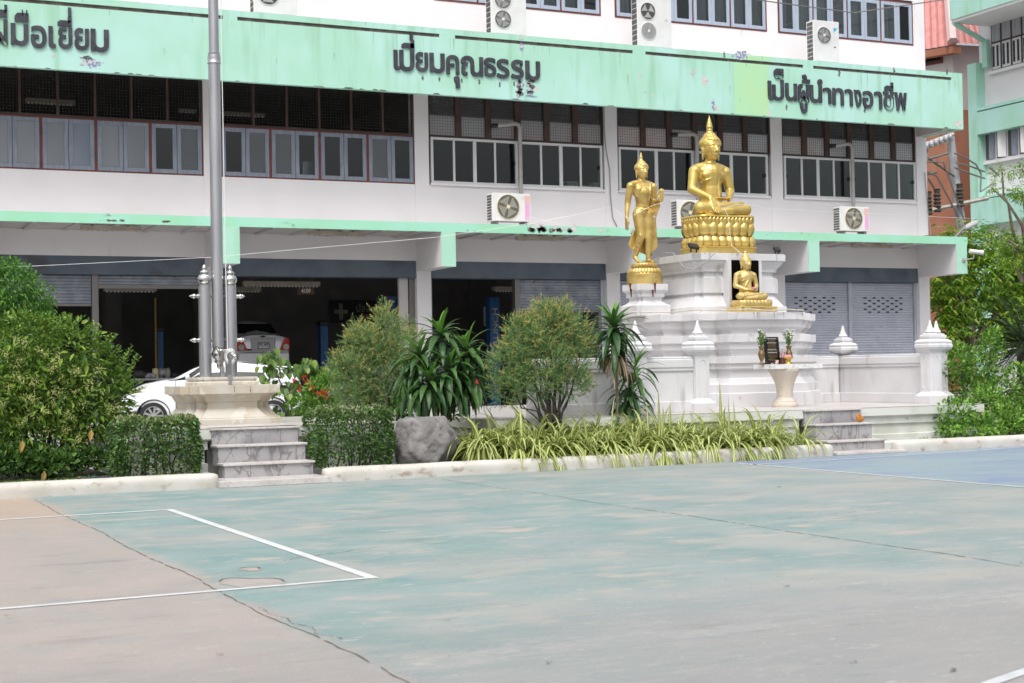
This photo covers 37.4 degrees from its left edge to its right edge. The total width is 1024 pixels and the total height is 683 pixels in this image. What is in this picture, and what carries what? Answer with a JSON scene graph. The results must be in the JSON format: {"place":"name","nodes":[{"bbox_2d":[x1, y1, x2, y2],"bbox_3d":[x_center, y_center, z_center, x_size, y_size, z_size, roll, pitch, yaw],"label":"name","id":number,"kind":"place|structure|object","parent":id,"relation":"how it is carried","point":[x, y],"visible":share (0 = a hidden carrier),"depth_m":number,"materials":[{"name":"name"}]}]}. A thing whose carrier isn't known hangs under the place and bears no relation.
{"place":"outdoors","nodes":[
{"label":"outdoors","id":0,"kind":"place"},
{"bbox_2d":[285,366,344,415],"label":"red flower bush","id":1,"kind":"object","parent":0,"point":[322,398],"visible":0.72,"depth_m":26.58,"materials":[{"name":"green plant"}]},
{"bbox_2d":[1,400,968,431],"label":"workshop floor","id":2,"kind":"structure","parent":0,"point":[394,418],"depth_m":39.32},
{"bbox_2d":[316,321,328,369],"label":"lift column","id":3,"kind":"structure","parent":2,"relation":"on","point":[322,327],"depth_m":42.45,"materials":[{"name":"blue metal"}]},
{"bbox_2d":[0,0,967,420],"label":"school building","id":4,"kind":"structure","parent":2,"relation":"on","point":[382,114],"depth_m":40.94,"materials":[{"name":"white paint"}]},
{"bbox_2d":[0,114,40,169],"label":"casement window","id":5,"kind":"structure","parent":4,"relation":"in","point":[20,135],"depth_m":35.63,"materials":[{"name":"grey wood"}]},
{"bbox_2d":[41,116,95,171],"bbox_3d":[-10.602,-4.709,36.142,1.273,1.280,0.136,-1,-1,-25],"label":"casement window","id":6,"kind":"structure","parent":4,"relation":"in","point":[56,153],"depth_m":36.08,"materials":[{"name":"blue wood"}]},
{"bbox_2d":[0,68,202,124],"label":"grille window","id":7,"kind":"structure","parent":4,"relation":"in","point":[167,101],"depth_m":36.51,"materials":[{"name":"brown metal"}]},
{"bbox_2d":[96,119,150,173],"bbox_3d":[-9.439,-4.720,36.692,1.298,1.280,0.136,-1,-1,-25],"label":"casement window","id":8,"kind":"structure","parent":4,"relation":"in","point":[118,142],"depth_m":36.64,"materials":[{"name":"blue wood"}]},
{"bbox_2d":[150,122,202,175],"bbox_3d":[-8.264,-4.731,37.248,1.298,1.280,0.136,-1,-1,-25],"label":"casement window","id":9,"kind":"structure","parent":4,"relation":"in","point":[187,140],"depth_m":37.28,"materials":[{"name":"grey wood"}]},
{"bbox_2d":[221,126,270,178],"bbox_3d":[-6.705,-4.746,37.986,1.278,1.280,0.136,-1,-1,-25],"label":"casement window","id":10,"kind":"structure","parent":4,"relation":"in","point":[255,141],"depth_m":38.01,"materials":[{"name":"grey wood"}]},
{"bbox_2d":[250,0,296,15],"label":"air conditioner","id":11,"kind":"object","parent":4,"relation":"on","point":[285,7],"visible":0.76,"depth_m":37.05,"materials":[{"name":"silver metal"}]},
{"bbox_2d":[270,128,319,180],"bbox_3d":[-5.539,-4.757,38.538,1.298,1.280,0.136,-1,-1,-25],"label":"casement window","id":12,"kind":"structure","parent":4,"relation":"in","point":[284,143],"depth_m":38.43,"materials":[{"name":"grey wood"}]},
{"bbox_2d":[220,81,413,135],"bbox_3d":[-4.968,-6.052,38.852,5.190,1.296,0.102,-1,-1,-25],"label":"grille window","id":13,"kind":"structure","parent":4,"relation":"in","point":[381,99],"depth_m":38.81,"materials":[{"name":"brown metal"}]},
{"bbox_2d":[319,131,367,181],"bbox_3d":[-4.364,-4.768,39.094,1.298,1.280,0.136,-1,-1,-25],"label":"casement window","id":14,"kind":"structure","parent":4,"relation":"in","point":[343,142],"depth_m":39.04,"materials":[{"name":"grey wood"}]},
{"bbox_2d":[330,300,397,322],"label":"safety board","id":15,"kind":"object","parent":4,"relation":"attached to","point":[341,311],"visible":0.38,"depth_m":49.40,"materials":[{"name":"black"}]},
{"bbox_2d":[367,133,414,183],"bbox_3d":[-3.186,-4.779,39.651,1.303,1.280,0.136,-1,-1,-25],"label":"casement window","id":16,"kind":"structure","parent":4,"relation":"in","point":[380,147],"depth_m":39.55,"materials":[{"name":"grey wood"}]},
{"bbox_2d":[398,278,408,357],"bbox_3d":[-2.850,0.206,39.866,0.250,3.750,0.100,-1,-1,-25],"label":"door leaf","id":17,"kind":"structure","parent":4,"relation":"in","point":[402,282],"depth_m":39.85,"materials":[{"name":"paint"}]},
{"bbox_2d":[429,137,518,188],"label":"sliding window","id":18,"kind":"structure","parent":4,"relation":"in","point":[474,159],"depth_m":40.63,"materials":[{"name":"white metal"}]},
{"bbox_2d":[486,0,525,35],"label":"air conditioner","id":19,"kind":"object","parent":4,"relation":"on","point":[505,16],"visible":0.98,"depth_m":39.75,"materials":[{"name":"silver metal"}]},
{"bbox_2d":[490,122,522,193],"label":"drain pipe","id":20,"kind":"object","parent":4,"relation":"attached to","point":[507,124],"visible":0.94,"depth_m":40.92,"materials":[{"name":"grey plastic"}]},
{"bbox_2d":[487,193,530,224],"bbox_3d":[-0.081,-3.446,39.659,1.115,0.840,0.389,-1,-1,-25],"label":"air conditioner","id":21,"kind":"object","parent":4,"relation":"on","point":[508,208],"visible":0.99,"depth_m":39.49,"materials":[{"name":"silver metal"}]},
{"bbox_2d":[428,95,603,145],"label":"grille window","id":22,"kind":"structure","parent":4,"relation":"in","point":[448,117],"depth_m":41.22,"materials":[{"name":"brown metal"}]},
{"bbox_2d":[437,0,600,15],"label":"casement window","id":23,"kind":"structure","parent":4,"relation":"in","point":[565,6],"depth_m":41.88,"materials":[{"name":"white metal"}]},
{"bbox_2d":[518,142,604,191],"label":"sliding window","id":24,"kind":"structure","parent":4,"relation":"in","point":[560,153],"depth_m":41.77,"materials":[{"name":"white metal"}]},
{"bbox_2d":[631,0,671,47],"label":"air conditioner","id":25,"kind":"object","parent":4,"relation":"on","point":[651,22],"visible":0.98,"depth_m":41.65,"materials":[{"name":"silver metal"}]},
{"bbox_2d":[617,147,693,194],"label":"sliding window","id":26,"kind":"structure","parent":4,"relation":"in","point":[623,190],"depth_m":43.07,"materials":[{"name":"white metal"}]},
{"bbox_2d":[671,200,697,228],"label":"air conditioner","id":27,"kind":"object","parent":4,"relation":"on","point":[680,209],"visible":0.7,"depth_m":41.78,"materials":[{"name":"silver metal"}]},
{"bbox_2d":[614,0,766,31],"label":"casement window","id":28,"kind":"structure","parent":4,"relation":"in","point":[696,8],"depth_m":44.22,"materials":[{"name":"white metal"}]},
{"bbox_2d":[617,108,769,154],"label":"grille window","id":29,"kind":"structure","parent":4,"relation":"in","point":[636,128],"depth_m":43.60,"materials":[{"name":"brown metal"}]},
{"bbox_2d":[694,151,770,197],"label":"sliding window","id":30,"kind":"structure","parent":4,"relation":"in","point":[753,195],"depth_m":44.41,"materials":[{"name":"white metal"}]},
{"bbox_2d":[782,156,850,200],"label":"sliding window","id":31,"kind":"structure","parent":4,"relation":"in","point":[804,197],"depth_m":45.46,"materials":[{"name":"white metal"}]},
{"bbox_2d":[806,20,839,62],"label":"air conditioner","id":32,"kind":"object","parent":4,"relation":"on","point":[822,40],"visible":0.99,"depth_m":44.14,"materials":[{"name":"silver metal"}]},
{"bbox_2d":[777,0,913,45],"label":"casement window","id":33,"kind":"structure","parent":4,"relation":"in","point":[903,15],"depth_m":46.36,"materials":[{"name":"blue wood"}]},
{"bbox_2d":[781,118,914,161],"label":"grille window","id":34,"kind":"structure","parent":4,"relation":"in","point":[804,138],"depth_m":46.01,"materials":[{"name":"brown metal"}]},
{"bbox_2d":[833,206,868,233],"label":"air conditioner","id":35,"kind":"object","parent":4,"relation":"on","point":[854,219],"visible":0.99,"depth_m":44.24,"materials":[{"name":"silver metal"}]},
{"bbox_2d":[854,159,918,203],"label":"sliding window","id":36,"kind":"structure","parent":4,"relation":"in","point":[883,200],"depth_m":46.55,"materials":[{"name":"white metal"}]},
{"bbox_2d":[486,297,500,405],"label":"lift column","id":37,"kind":"structure","parent":2,"relation":"on","point":[492,320],"depth_m":43.38,"materials":[{"name":"blue metal"}]},
{"bbox_2d":[0,392,1023,682],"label":"court ground","id":38,"kind":"structure","parent":0,"point":[500,578],"depth_m":10.59,"materials":[{"name":"paint"}]},
{"bbox_2d":[0,473,218,498],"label":"kerb","id":39,"kind":"structure","parent":38,"relation":"on","point":[30,489],"depth_m":19.09,"materials":[{"name":"white concrete"}]},
{"bbox_2d":[0,577,367,608],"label":"court line","id":40,"kind":"object","parent":38,"relation":"on","point":[182,593],"visible":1,"depth_m":10.12,"materials":[{"name":"white paint"}]},
{"bbox_2d":[69,416,396,477],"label":"flagpole platform","id":41,"kind":"structure","parent":38,"relation":"on","point":[207,466],"depth_m":21.45,"materials":[{"name":"white paint"}]},
{"bbox_2d":[164,376,281,425],"bbox_3d":[-4.413,0.896,23.043,1.560,0.707,1.595,-1,-1,-25],"label":"flagpole pedestal","id":42,"kind":"object","parent":41,"relation":"on","point":[206,401],"visible":0.89,"depth_m":22.48,"materials":[{"name":"beige stone"}]},
{"bbox_2d":[189,265,212,376],"bbox_3d":[-4.701,-0.314,22.905,0.373,1.718,0.220,-1,-1,-25],"label":"steel post","id":43,"kind":"object","parent":42,"relation":"on","point":[204,297],"visible":0.98,"depth_m":22.85,"materials":[{"name":"grey metal"}]},
{"bbox_2d":[223,265,245,376],"bbox_3d":[-4.252,-0.315,23.117,0.373,1.712,0.219,-1,-1,-25],"label":"steel post","id":44,"kind":"object","parent":42,"relation":"on","point":[230,278],"visible":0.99,"depth_m":23.02,"materials":[{"name":"grey metal"}]},
{"bbox_2d":[207,0,235,368],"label":"flagpole","id":45,"kind":"object","parent":44,"relation":"attached to","point":[214,59],"visible":0.96,"depth_m":22.99,"materials":[{"name":"metal"}]},
{"bbox_2d":[220,578,284,587],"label":"chipped paving","id":46,"kind":"structure","parent":38,"relation":"on","point":[241,582],"depth_m":10.62,"materials":[{"name":"concrete"}]},
{"bbox_2d":[208,425,314,477],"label":"marble steps","id":47,"kind":"structure","parent":38,"relation":"on","point":[243,452],"depth_m":20.81,"materials":[{"name":"white stone"}]},
{"bbox_2d":[165,509,378,577],"bbox_3d":[-2.372,1.757,13.651,0.085,0.001,6.530,-1,-1,-25],"label":"court line","id":48,"kind":"object","parent":38,"relation":"on","point":[339,566],"visible":1,"depth_m":12.71,"materials":[{"name":"white paint"}]},
{"bbox_2d":[218,474,329,487],"bbox_3d":[-3.259,1.864,20.250,1.500,0.085,0.720,-1,-1,-25],"label":"step pad","id":49,"kind":"object","parent":38,"relation":"on","point":[268,481],"visible":0.76,"depth_m":20.00,"materials":[{"name":"stone"}]},
{"bbox_2d":[322,444,833,481],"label":"kerb","id":50,"kind":"structure","parent":38,"relation":"on","point":[397,471],"depth_m":21.61,"materials":[{"name":"white concrete"}]},
{"bbox_2d":[343,402,983,447],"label":"shrine platform","id":51,"kind":"structure","parent":38,"relation":"on","point":[898,421],"depth_m":25.99,"materials":[{"name":"white paint"}]},
{"bbox_2d":[526,357,630,416],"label":"balustrade wall","id":52,"kind":"structure","parent":51,"relation":"on","point":[590,403],"depth_m":24.30,"materials":[{"name":"white paint"}]},
{"bbox_2d":[625,321,654,413],"bbox_3d":[2.027,0.419,24.761,0.430,1.528,0.430,-1,-1,-25],"label":"balustrade post","id":53,"kind":"object","parent":51,"relation":"on","point":[648,348],"visible":0.41,"depth_m":24.64,"materials":[{"name":"white paint"}]},
{"bbox_2d":[647,357,693,412],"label":"balustrade wall","id":54,"kind":"structure","parent":51,"relation":"on","point":[674,376],"depth_m":24.96,"materials":[{"name":"white paint"}]},
{"bbox_2d":[681,320,716,411],"bbox_3d":[3.112,0.409,25.274,0.430,1.528,0.430,-1,-1,-25],"label":"balustrade post","id":55,"kind":"object","parent":51,"relation":"on","point":[698,347],"visible":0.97,"depth_m":25.14,"materials":[{"name":"white paint"}]},
{"bbox_2d":[618,253,821,406],"bbox_3d":[3.861,-0.199,29.584,3.928,2.886,3.642,-1,-1,-25],"label":"shrine pedestal","id":56,"kind":"object","parent":51,"relation":"on","point":[733,356],"visible":0.76,"depth_m":28.37,"materials":[{"name":"white paint"}]},
{"bbox_2d":[625,153,663,284],"bbox_3d":[2.503,-2.368,29.048,0.734,2.568,0.690,-1,-1,-25],"label":"standing statue","id":57,"kind":"object","parent":56,"relation":"on","point":[643,238],"visible":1,"depth_m":28.97,"materials":[{"name":"gold metal"}]},
{"bbox_2d":[680,116,756,254],"bbox_3d":[3.987,-3.045,29.528,1.370,2.802,0.973,-1,-1,-25],"label":"seated statue","id":58,"kind":"object","parent":56,"relation":"on","point":[706,226],"visible":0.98,"depth_m":29.24,"materials":[{"name":"gold metal"}]},
{"bbox_2d":[727,251,776,311],"bbox_3d":[4.474,-1.123,28.297,0.820,1.166,0.501,-1,-1,-25],"label":"seated statue","id":59,"kind":"object","parent":56,"relation":"on","point":[747,296],"visible":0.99,"depth_m":28.19,"materials":[{"name":"gold metal"}]},
{"bbox_2d":[753,363,822,406],"bbox_3d":[4.963,0.790,27.168,1.130,0.770,0.574,-1,-1,-25],"label":"stone table","id":60,"kind":"object","parent":51,"relation":"on","point":[784,376],"visible":0.99,"depth_m":26.97,"materials":[{"name":"beige stone"}]},
{"bbox_2d":[811,356,839,401],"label":"balustrade wall","id":61,"kind":"structure","parent":51,"relation":"on","point":[826,377],"depth_m":29.97,"materials":[{"name":"white paint"}]},
{"bbox_2d":[838,353,920,402],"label":"balustrade wall","id":62,"kind":"structure","parent":51,"relation":"on","point":[888,378],"depth_m":28.99,"materials":[{"name":"white paint"}]},
{"bbox_2d":[829,325,857,355],"bbox_3d":[6.620,-0.013,30.243,0.410,0.620,0.410,-1,-1,-25],"label":"balustrade post","id":63,"kind":"object","parent":62,"relation":"on","point":[843,345],"visible":1,"depth_m":30.13,"materials":[{"name":"white paint"}]},
{"bbox_2d":[914,320,948,403],"bbox_3d":[7.654,0.371,27.645,0.430,1.528,0.430,-1,-1,-25],"label":"balustrade post","id":64,"kind":"object","parent":51,"relation":"on","point":[930,346],"visible":0.98,"depth_m":27.53,"materials":[{"name":"white paint"}]},
{"bbox_2d":[933,321,954,401],"bbox_3d":[7.882,0.375,28.051,0.430,1.528,0.430,-1,-1,-25],"label":"balustrade post","id":65,"kind":"object","parent":51,"relation":"on","point":[943,359],"visible":0.26,"depth_m":27.95,"materials":[{"name":"white paint"}]},
{"bbox_2d":[799,408,886,450],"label":"marble steps","id":66,"kind":"structure","parent":38,"relation":"on","point":[848,429],"depth_m":25.21,"materials":[{"name":"white stone"}]},
{"bbox_2d":[891,434,1023,451],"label":"kerb","id":67,"kind":"structure","parent":38,"relation":"on","point":[917,445],"depth_m":25.33,"materials":[{"name":"white concrete"}]},
{"bbox_2d":[926,132,988,399],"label":"utility pole","id":68,"kind":"object","parent":38,"relation":"on","point":[949,138],"visible":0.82,"depth_m":57.73,"materials":[{"name":"grey concrete"}]},
{"bbox_2d":[929,219,1023,390],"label":"leafy tree","id":69,"kind":"object","parent":38,"relation":"on","point":[1001,284],"visible":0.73,"depth_m":52.08,"materials":[{"name":"green plant"}]},
{"bbox_2d":[0,424,1023,481],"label":"planting soil","id":70,"kind":"structure","parent":0,"point":[91,472],"depth_m":20.69,"materials":[{"name":"brown soil"}]},
{"bbox_2d":[0,255,61,405],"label":"round bush","id":71,"kind":"object","parent":70,"relation":"on","point":[28,296],"visible":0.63,"depth_m":23.42,"materials":[{"name":"green plant"}]},
{"bbox_2d":[0,436,108,479],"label":"ground cover","id":72,"kind":"object","parent":70,"relation":"on","point":[17,464],"visible":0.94,"depth_m":19.99,"materials":[{"name":"green plant"}]},
{"bbox_2d":[0,303,143,479],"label":"flowering shrub","id":73,"kind":"object","parent":70,"relation":"on","point":[13,386],"visible":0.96,"depth_m":20.38,"materials":[{"name":"green plant"}]},
{"bbox_2d":[102,413,204,476],"bbox_3d":[-4.802,1.415,20.285,1.278,0.925,1.000,-1,-1,-25],"label":"clipped hedge","id":74,"kind":"object","parent":70,"relation":"on","point":[155,426],"visible":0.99,"depth_m":20.01,"materials":[{"name":"green plant"}]},
{"bbox_2d":[301,402,397,468],"bbox_3d":[-2.323,1.343,21.486,1.312,0.964,0.997,-1,-1,-25],"label":"clipped hedge","id":75,"kind":"object","parent":70,"relation":"on","point":[383,413],"visible":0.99,"depth_m":21.21,"materials":[{"name":"green plant"}]},
{"bbox_2d":[322,296,433,420],"bbox_3d":[-2.132,0.543,23.990,1.919,2.596,1.122,-1,-1,-25],"label":"golden bush","id":76,"kind":"object","parent":70,"relation":"on","point":[364,390],"visible":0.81,"depth_m":23.80,"materials":[{"name":"green plant"}]},
{"bbox_2d":[394,416,459,463],"bbox_3d":[-1.238,1.517,21.997,1.009,0.870,0.796,-1,-1,-25],"label":"boulder","id":77,"kind":"object","parent":70,"relation":"on","point":[426,439],"visible":0.85,"depth_m":21.68,"materials":[{"name":"grey stone"}]},
{"bbox_2d":[380,307,495,419],"bbox_3d":[-0.960,0.649,22.933,1.975,2.317,1.502,-1,-1,-25],"label":"strap leaved plant","id":78,"kind":"object","parent":70,"relation":"on","point":[454,383],"visible":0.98,"depth_m":22.64,"materials":[{"name":"green plant"}]},
{"bbox_2d":[452,416,513,460],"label":"striped plant","id":79,"kind":"object","parent":70,"relation":"on","point":[474,455],"visible":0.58,"depth_m":22.00,"materials":[{"name":"green plant"}]},
{"bbox_2d":[459,411,534,459],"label":"striped plant","id":80,"kind":"object","parent":70,"relation":"on","point":[491,433],"visible":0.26,"depth_m":22.06,"materials":[{"name":"green plant"}]},
{"bbox_2d":[477,406,556,471],"bbox_3d":[0.057,1.633,22.098,1.240,1.393,1.142,-1,-1,-11],"label":"striped plant","id":81,"kind":"object","parent":70,"relation":"on","point":[521,453],"visible":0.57,"depth_m":21.92,"materials":[{"name":"green plant"}]},
{"bbox_2d":[505,423,577,470],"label":"striped plant","id":82,"kind":"object","parent":70,"relation":"on","point":[532,449],"visible":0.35,"depth_m":21.96,"materials":[{"name":"green plant"}]},
{"bbox_2d":[481,293,603,433],"bbox_3d":[0.449,0.506,23.083,2.044,2.553,1.174,-1,-1,-25],"label":"golden bush","id":83,"kind":"object","parent":70,"relation":"on","point":[550,312],"visible":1,"depth_m":22.92,"materials":[{"name":"green plant"}]},
{"bbox_2d":[534,414,590,470],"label":"striped plant","id":84,"kind":"object","parent":70,"relation":"on","point":[557,438],"visible":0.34,"depth_m":22.17,"materials":[{"name":"green plant"}]},
{"bbox_2d":[574,407,649,467],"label":"striped plant","id":85,"kind":"object","parent":70,"relation":"on","point":[617,446],"visible":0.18,"depth_m":22.48,"materials":[{"name":"green plant"}]},
{"bbox_2d":[584,295,646,430],"bbox_3d":[1.622,0.512,23.690,1.089,2.500,1.140,-2,-1,39],"label":"strap leaved plant","id":86,"kind":"object","parent":70,"relation":"on","point":[617,340],"visible":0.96,"depth_m":23.62,"materials":[{"name":"green plant"}]},
{"bbox_2d":[597,346,660,425],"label":"strap leaved plant","id":87,"kind":"object","parent":70,"relation":"on","point":[629,394],"visible":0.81,"depth_m":23.88,"materials":[{"name":"green plant"}]},
{"bbox_2d":[607,421,669,464],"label":"striped plant","id":88,"kind":"object","parent":70,"relation":"on","point":[635,441],"visible":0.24,"depth_m":22.84,"materials":[{"name":"green plant"}]},
{"bbox_2d":[628,393,702,465],"bbox_3d":[2.266,1.592,23.081,1.323,1.774,1.476,-1,-1,-25],"label":"striped plant","id":89,"kind":"object","parent":70,"relation":"on","point":[663,458],"visible":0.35,"depth_m":22.84,"materials":[{"name":"green plant"}]},
{"bbox_2d":[678,413,736,462],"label":"striped plant","id":90,"kind":"object","parent":70,"relation":"on","point":[708,441],"visible":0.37,"depth_m":23.21,"materials":[{"name":"green plant"}]},
{"bbox_2d":[690,401,775,461],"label":"striped plant","id":91,"kind":"object","parent":70,"relation":"on","point":[733,437],"visible":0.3,"depth_m":23.42,"materials":[{"name":"green plant"}]},
{"bbox_2d":[735,423,797,459],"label":"striped plant","id":92,"kind":"object","parent":70,"relation":"on","point":[759,441],"visible":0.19,"depth_m":23.65,"materials":[{"name":"green plant"}]},
{"bbox_2d":[947,405,1007,436],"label":"creeping plant","id":93,"kind":"object","parent":70,"relation":"on","point":[961,429],"visible":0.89,"depth_m":26.09,"materials":[{"name":"green plant"}]},
{"bbox_2d":[932,325,1023,437],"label":"glossy bush","id":94,"kind":"object","parent":70,"relation":"on","point":[1008,407],"visible":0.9,"depth_m":27.99,"materials":[{"name":"green plant"}]},
{"bbox_2d":[960,289,1023,406],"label":"cycad palm","id":95,"kind":"object","parent":70,"relation":"on","point":[1017,345],"visible":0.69,"depth_m":32.19,"materials":[{"name":"green plant"}]},
{"bbox_2d":[19,401,1004,445],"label":"driveway","id":96,"kind":"structure","parent":0,"point":[59,440],"depth_m":29.53,"materials":[{"name":"concrete"}]},
{"bbox_2d":[118,361,301,416],"bbox_3d":[-6.745,1.210,34.078,4.068,1.586,2.021,-1,-1,-8],"label":"hatchback","id":97,"kind":"object","parent":96,"relation":"on","point":[153,399],"visible":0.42,"depth_m":33.13,"materials":[{"name":"white paint"}]},
{"bbox_2d":[255,348,306,416],"bbox_3d":[-3.987,1.079,26.832,1.047,1.930,1.020,-1,-1,-25],"label":"heart leaved sapling","id":98,"kind":"object","parent":96,"relation":"on","point":[271,361],"visible":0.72,"depth_m":26.67,"materials":[{"name":"green plant"}]},
{"bbox_2d":[281,358,322,416],"bbox_3d":[-3.716,1.123,26.957,0.853,1.669,0.861,-1,-1,11],"label":"heart leaved sapling","id":99,"kind":"object","parent":96,"relation":"on","point":[307,367],"visible":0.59,"depth_m":26.96,"materials":[{"name":"green plant"}]},
{"bbox_2d":[977,159,1023,283],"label":"leafy tree","id":100,"kind":"object","parent":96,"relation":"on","point":[1018,251],"visible":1,"depth_m":41.34,"materials":[{"name":"green plant"}]},
{"bbox_2d":[839,0,978,390],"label":"roofed building","id":101,"kind":"structure","parent":0,"point":[941,30],"depth_m":75.09,"materials":[{"name":"ceramic"}]},
{"bbox_2d":[949,0,1023,394],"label":"side building","id":102,"kind":"structure","parent":0,"point":[995,76],"depth_m":66.38,"materials":[{"name":"teal paint"}]},
{"bbox_2d":[985,126,1023,160],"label":"window","id":103,"kind":"structure","parent":102,"relation":"in","point":[1009,143],"depth_m":66.29,"materials":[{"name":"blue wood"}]},
{"bbox_2d":[991,16,1023,70],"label":"window","id":104,"kind":"structure","parent":102,"relation":"in","point":[1007,38],"depth_m":66.13,"materials":[{"name":"white metal"}]},
{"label":"lift column","id":105,"kind":"object","parent":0,"visible":0},
{"bbox_2d":[224,321,289,367],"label":"saloon car","id":106,"kind":"object","parent":105,"relation":"on","point":[259,336],"visible":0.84,"depth_m":41.11,"materials":[{"name":"silver metal"}]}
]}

